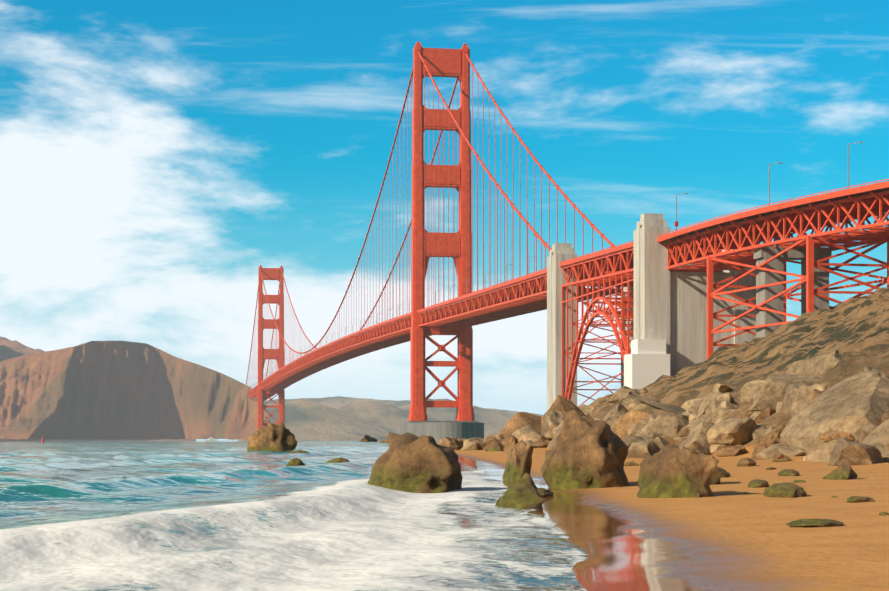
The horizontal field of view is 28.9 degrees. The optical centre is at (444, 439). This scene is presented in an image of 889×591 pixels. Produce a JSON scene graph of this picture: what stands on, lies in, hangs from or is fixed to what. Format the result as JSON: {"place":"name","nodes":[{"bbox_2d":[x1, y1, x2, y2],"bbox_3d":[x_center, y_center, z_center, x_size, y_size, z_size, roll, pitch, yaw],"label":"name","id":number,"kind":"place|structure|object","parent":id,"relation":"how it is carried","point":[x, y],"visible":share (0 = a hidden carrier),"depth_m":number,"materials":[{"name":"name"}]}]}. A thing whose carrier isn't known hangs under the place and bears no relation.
{"place":"outdoors","nodes":[
{"label":"outdoors","id":0,"kind":"place"},
{"bbox_2d":[0,341,270,439],"bbox_3d":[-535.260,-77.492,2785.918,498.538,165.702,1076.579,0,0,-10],"label":"marin headland hills","id":1,"kind":"structure","parent":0,"point":[110,390],"depth_m":2681.74,"materials":[{"name":"brown stone"}]},
{"bbox_2d":[248,385,274,400],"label":"deck span","id":2,"kind":"object","parent":1,"relation":"on","point":[253,392],"visible":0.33,"depth_m":2394.47,"materials":[{"name":"red metal"}]},
{"bbox_2d":[0,440,589,590],"bbox_3d":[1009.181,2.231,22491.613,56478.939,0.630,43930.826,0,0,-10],"label":"sea water","id":3,"kind":"structure","parent":0,"point":[220,515],"depth_m":46.08,"materials":[{"name":"liquid"}]},
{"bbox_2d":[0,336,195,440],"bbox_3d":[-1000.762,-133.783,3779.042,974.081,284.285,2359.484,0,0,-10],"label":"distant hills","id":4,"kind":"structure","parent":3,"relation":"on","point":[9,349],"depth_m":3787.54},
{"bbox_2d":[204,437,217,441],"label":"pilot boat","id":5,"kind":"object","parent":3,"relation":"on","point":[211,439],"visible":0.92,"depth_m":1991.49,"materials":[{"name":"white paint"}]},
{"bbox_2d":[400,421,483,442],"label":"tower pier","id":6,"kind":"structure","parent":3,"relation":"in","point":[437,430],"depth_m":948.46,"materials":[{"name":"concrete"}]},
{"bbox_2d":[409,42,474,420],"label":"tower","id":7,"kind":"structure","parent":6,"relation":"on","point":[444,62],"depth_m":986.33,"materials":[{"name":"red metal"}]},
{"bbox_2d":[417,268,620,326],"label":"deck span","id":8,"kind":"object","parent":7,"relation":"attached to","point":[524,294],"visible":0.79,"depth_m":801.20,"materials":[{"name":"red metal"}]},
{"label":"tower pier","id":9,"kind":"object","parent":3,"relation":"in","visible":0},
{"bbox_2d":[257,265,284,429],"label":"tower","id":10,"kind":"structure","parent":9,"relation":"on","point":[272,274],"depth_m":2246.57,"materials":[{"name":"red metal"}]},
{"bbox_2d":[246,46,614,383],"bbox_3d":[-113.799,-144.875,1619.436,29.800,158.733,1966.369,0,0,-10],"label":"cables","id":11,"kind":"object","parent":10,"relation":"attached to","point":[539,165],"visible":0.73,"depth_m":961.91,"materials":[{"name":"red metal"}]},
{"bbox_2d":[246,63,614,390],"bbox_3d":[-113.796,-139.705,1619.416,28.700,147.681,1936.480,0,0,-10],"label":"suspender ropes","id":12,"kind":"object","parent":11,"relation":"on","point":[284,343],"visible":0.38,"depth_m":938.68,"materials":[{"name":"red metal"}]},
{"bbox_2d":[260,312,451,389],"bbox_3d":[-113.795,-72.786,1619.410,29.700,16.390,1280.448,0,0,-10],"label":"bridge deck","id":13,"kind":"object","parent":12,"relation":"hanging from","point":[386,333],"visible":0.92,"depth_m":1394.84,"materials":[{"name":"red metal"}]},
{"bbox_2d":[250,247,609,389],"bbox_3d":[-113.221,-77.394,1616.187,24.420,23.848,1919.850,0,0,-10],"label":"street lamps","id":14,"kind":"object","parent":13,"relation":"on","point":[377,321],"visible":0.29,"depth_m":1254.03,"materials":[{"name":"grey"}]},
{"bbox_2d":[238,396,542,440],"bbox_3d":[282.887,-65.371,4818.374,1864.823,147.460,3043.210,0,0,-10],"label":"distant hill","id":15,"kind":"structure","parent":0,"point":[338,418],"depth_m":3926.62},
{"bbox_2d":[0,0,888,439],"label":"sky","id":16,"kind":"structure","parent":0,"point":[155,155],"materials":[{"name":"blue"}]},
{"bbox_2d":[454,287,888,590],"bbox_3d":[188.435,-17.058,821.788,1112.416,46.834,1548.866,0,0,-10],"label":"beach","id":17,"kind":"structure","parent":0,"point":[734,532],"depth_m":51.43,"materials":[{"name":"brown sand"}]},
{"bbox_2d":[247,349,888,526],"bbox_3d":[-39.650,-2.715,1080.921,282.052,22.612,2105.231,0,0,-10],"label":"boulders","id":18,"kind":"object","parent":17,"relation":"on","point":[843,425],"visible":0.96,"depth_m":131.09,"materials":[{"name":"brown stone"}]},
{"bbox_2d":[562,272,633,404],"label":"steel arch","id":19,"kind":"structure","parent":17,"relation":"on","point":[610,310],"depth_m":613.53,"materials":[{"name":"red metal"}]},
{"bbox_2d":[560,241,721,286],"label":"truss","id":20,"kind":"object","parent":19,"relation":"on","point":[619,259],"visible":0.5,"depth_m":590.67,"materials":[{"name":"red metal"}]},
{"bbox_2d":[624,339,669,388],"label":"pylon base","id":21,"kind":"object","parent":17,"relation":"on","point":[646,362],"visible":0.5,"depth_m":524.88,"materials":[{"name":"white paint"}]},
{"bbox_2d":[547,213,759,410],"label":"concrete pylons","id":22,"kind":"object","parent":17,"relation":"on","point":[670,307],"visible":0.42,"depth_m":533.57,"materials":[{"name":"concrete"}]},
{"bbox_2d":[658,179,888,359],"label":"viaduct","id":23,"kind":"object","parent":17,"relation":"on","point":[735,235],"visible":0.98,"depth_m":465.56,"materials":[{"name":"red metal"}]},
{"bbox_2d":[675,142,862,230],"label":"street lamps","id":24,"kind":"object","parent":23,"relation":"on","point":[676,223],"visible":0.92,"depth_m":456.30,"materials":[{"name":"grey"}]}
]}

